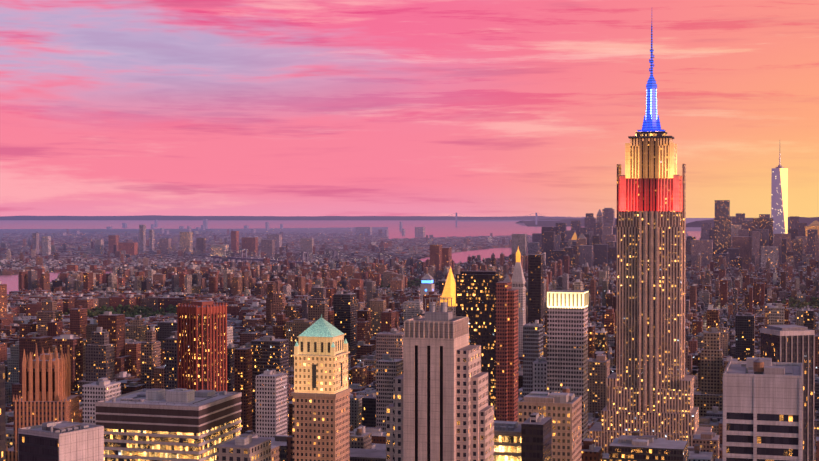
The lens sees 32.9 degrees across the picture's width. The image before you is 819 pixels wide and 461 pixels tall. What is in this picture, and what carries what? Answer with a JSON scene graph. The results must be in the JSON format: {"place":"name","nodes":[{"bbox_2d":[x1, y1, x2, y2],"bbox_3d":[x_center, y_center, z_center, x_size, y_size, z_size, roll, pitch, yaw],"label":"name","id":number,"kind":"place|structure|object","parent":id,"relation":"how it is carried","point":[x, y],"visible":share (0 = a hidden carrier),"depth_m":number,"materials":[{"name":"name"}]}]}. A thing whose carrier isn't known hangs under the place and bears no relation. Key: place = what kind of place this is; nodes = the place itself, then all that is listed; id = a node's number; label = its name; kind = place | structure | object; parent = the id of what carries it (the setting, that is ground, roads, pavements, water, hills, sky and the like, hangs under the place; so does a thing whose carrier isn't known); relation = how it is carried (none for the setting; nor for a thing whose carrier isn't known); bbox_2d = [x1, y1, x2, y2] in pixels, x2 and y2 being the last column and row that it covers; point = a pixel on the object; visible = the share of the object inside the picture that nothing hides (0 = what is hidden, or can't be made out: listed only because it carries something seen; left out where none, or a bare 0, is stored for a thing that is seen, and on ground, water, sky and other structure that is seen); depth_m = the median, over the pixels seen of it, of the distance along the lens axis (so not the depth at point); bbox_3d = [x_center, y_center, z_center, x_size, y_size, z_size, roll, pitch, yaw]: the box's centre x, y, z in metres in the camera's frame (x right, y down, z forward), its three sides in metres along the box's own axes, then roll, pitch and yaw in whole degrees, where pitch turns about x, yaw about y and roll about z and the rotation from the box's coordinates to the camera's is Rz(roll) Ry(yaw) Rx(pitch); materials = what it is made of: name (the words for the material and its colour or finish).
{"place":"outdoors","nodes":[
{"label":"outdoors","id":0,"kind":"place"},
{"bbox_2d":[0,220,700,293],"bbox_3d":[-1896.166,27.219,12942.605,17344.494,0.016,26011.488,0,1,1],"label":"water","id":1,"kind":"structure","parent":0,"point":[442,228],"depth_m":17007.53,"materials":[{"name":"liquid"}]},
{"bbox_2d":[0,218,733,327],"bbox_3d":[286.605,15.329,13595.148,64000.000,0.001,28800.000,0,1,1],"label":"ground","id":2,"kind":"structure","parent":0,"point":[311,230],"depth_m":14412.25,"materials":[{"name":"grey"}]},
{"bbox_2d":[6,300,226,460],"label":"high-rise buildings","id":3,"kind":"structure","parent":2,"relation":"on","point":[47,396],"depth_m":1388.28,"materials":[{"name":"brown brick"}]},
{"bbox_2d":[95,388,241,460],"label":"office building","id":4,"kind":"structure","parent":2,"relation":"on","point":[159,424],"depth_m":704.10,"materials":[{"name":"grey concrete"}]},
{"bbox_2d":[211,249,338,266],"bbox_3d":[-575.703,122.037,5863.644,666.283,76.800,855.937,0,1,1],"label":"bridge","id":5,"kind":"structure","parent":2,"relation":"on","point":[219,258],"depth_m":5952.59,"materials":[{"name":"grey metal"}]},
{"bbox_2d":[313,251,398,264],"bbox_3d":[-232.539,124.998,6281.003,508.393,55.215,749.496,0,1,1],"label":"bridge","id":6,"kind":"structure","parent":2,"relation":"on","point":[380,256],"depth_m":6299.30,"materials":[{"name":"grey metal"}]},
{"bbox_2d":[0,229,818,460],"bbox_3d":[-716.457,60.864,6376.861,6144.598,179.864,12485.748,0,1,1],"label":"city","id":7,"kind":"object","parent":2,"relation":"on","point":[31,315],"visible":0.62,"depth_m":2833.20},
{"bbox_2d":[0,200,818,460],"bbox_3d":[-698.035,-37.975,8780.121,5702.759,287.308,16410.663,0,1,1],"label":"city buildings","id":8,"kind":"structure","parent":2,"relation":"on","point":[446,382],"depth_m":1146.80,"materials":[{"name":"concrete"}]},
{"bbox_2d":[295,314,346,346],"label":"pyramid roof","id":9,"kind":"structure","parent":8,"relation":"attached to","point":[321,327],"depth_m":834.41,"materials":[{"name":"teal metal"}]},
{"bbox_2d":[292,334,349,393],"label":"tower upper section","id":10,"kind":"object","parent":8,"relation":"on","point":[320,364],"visible":0.92,"depth_m":830.10,"materials":[{"name":"beige stone"}]},
{"bbox_2d":[440,247,520,305],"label":"spires","id":11,"kind":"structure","parent":8,"relation":"on","point":[449,291],"depth_m":1945.96,"materials":[{"name":"gold metal"}]},
{"bbox_2d":[0,215,818,228],"bbox_3d":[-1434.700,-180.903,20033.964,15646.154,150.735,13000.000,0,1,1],"label":"hills","id":12,"kind":"structure","parent":2,"relation":"on","point":[807,220],"depth_m":24200.21,"materials":[{"name":"purple"}]},
{"bbox_2d":[419,272,434,300],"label":"clock tower","id":13,"kind":"structure","parent":2,"relation":"on","point":[429,287],"depth_m":2900.82,"materials":[{"name":"grey stone"}]},
{"bbox_2d":[62,216,818,317],"bbox_3d":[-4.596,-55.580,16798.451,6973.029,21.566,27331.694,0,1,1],"label":"park tree crowns","id":14,"kind":"object","parent":2,"relation":"on","point":[135,310],"visible":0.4,"depth_m":3458.84,"materials":[{"name":"green plant"}]},
{"bbox_2d":[448,213,560,225],"bbox_3d":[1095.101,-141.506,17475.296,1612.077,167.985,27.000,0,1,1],"label":"suspension bridge","id":15,"kind":"structure","parent":2,"relation":"on","point":[522,216],"depth_m":17455.91,"materials":[{"name":"grey metal"}]},
{"bbox_2d":[494,421,522,460],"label":"lit ribbon block","id":16,"kind":"structure","parent":2,"relation":"on","point":[507,440],"depth_m":697.08,"materials":[{"name":"yellow glass"}]},
{"bbox_2d":[547,290,588,442],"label":"skyscraper","id":17,"kind":"structure","parent":2,"relation":"on","point":[567,338],"depth_m":1075.20,"materials":[{"name":"grey concrete"}]},
{"bbox_2d":[588,131,711,452],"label":"skyscraper","id":18,"kind":"structure","parent":2,"relation":"on","point":[650,386],"depth_m":1256.81,"materials":[{"name":"stone"}]},
{"bbox_2d":[619,175,681,210],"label":"skyscraper red-lit section","id":19,"kind":"object","parent":18,"relation":"attached to","point":[650,194],"visible":0.96,"depth_m":1255.03,"materials":[{"name":"red stone"}]},
{"bbox_2d":[625,138,676,177],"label":"skyscraper upper section","id":20,"kind":"object","parent":18,"relation":"attached to","point":[650,157],"visible":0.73,"depth_m":1255.94,"materials":[{"name":"beige stone"}]},
{"bbox_2d":[637,23,664,130],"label":"spire","id":21,"kind":"structure","parent":18,"relation":"attached to","point":[651,121],"depth_m":1270.60,"materials":[{"name":"blue metal"}]},
{"bbox_2d":[571,220,818,239],"bbox_3d":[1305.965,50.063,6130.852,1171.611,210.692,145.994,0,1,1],"label":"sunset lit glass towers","id":22,"kind":"structure","parent":2,"relation":"on","point":[814,224],"depth_m":6068.53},
{"bbox_2d":[722,357,801,460],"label":"office building","id":23,"kind":"structure","parent":2,"relation":"on","point":[762,409],"depth_m":494.64,"materials":[{"name":"grey concrete"}]},
{"bbox_2d":[771,154,787,233],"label":"skyscraper","id":24,"kind":"structure","parent":2,"relation":"on","point":[779,196],"depth_m":5732.85,"materials":[{"name":"grey glass"}]},
{"bbox_2d":[0,0,818,217],"label":"sky","id":25,"kind":"structure","parent":0,"point":[466,108],"materials":[{"name":"pink"}]},
{"bbox_2d":[421,280,432,290],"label":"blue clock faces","id":26,"kind":"object","parent":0,"point":[426,281],"visible":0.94,"depth_m":2901.02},
{"bbox_2d":[89,285,816,317],"bbox_3d":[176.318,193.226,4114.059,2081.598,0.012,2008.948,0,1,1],"label":"park lawns","id":27,"kind":"structure","parent":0,"point":[795,307],"depth_m":3639.32,"materials":[{"name":"green plant"}]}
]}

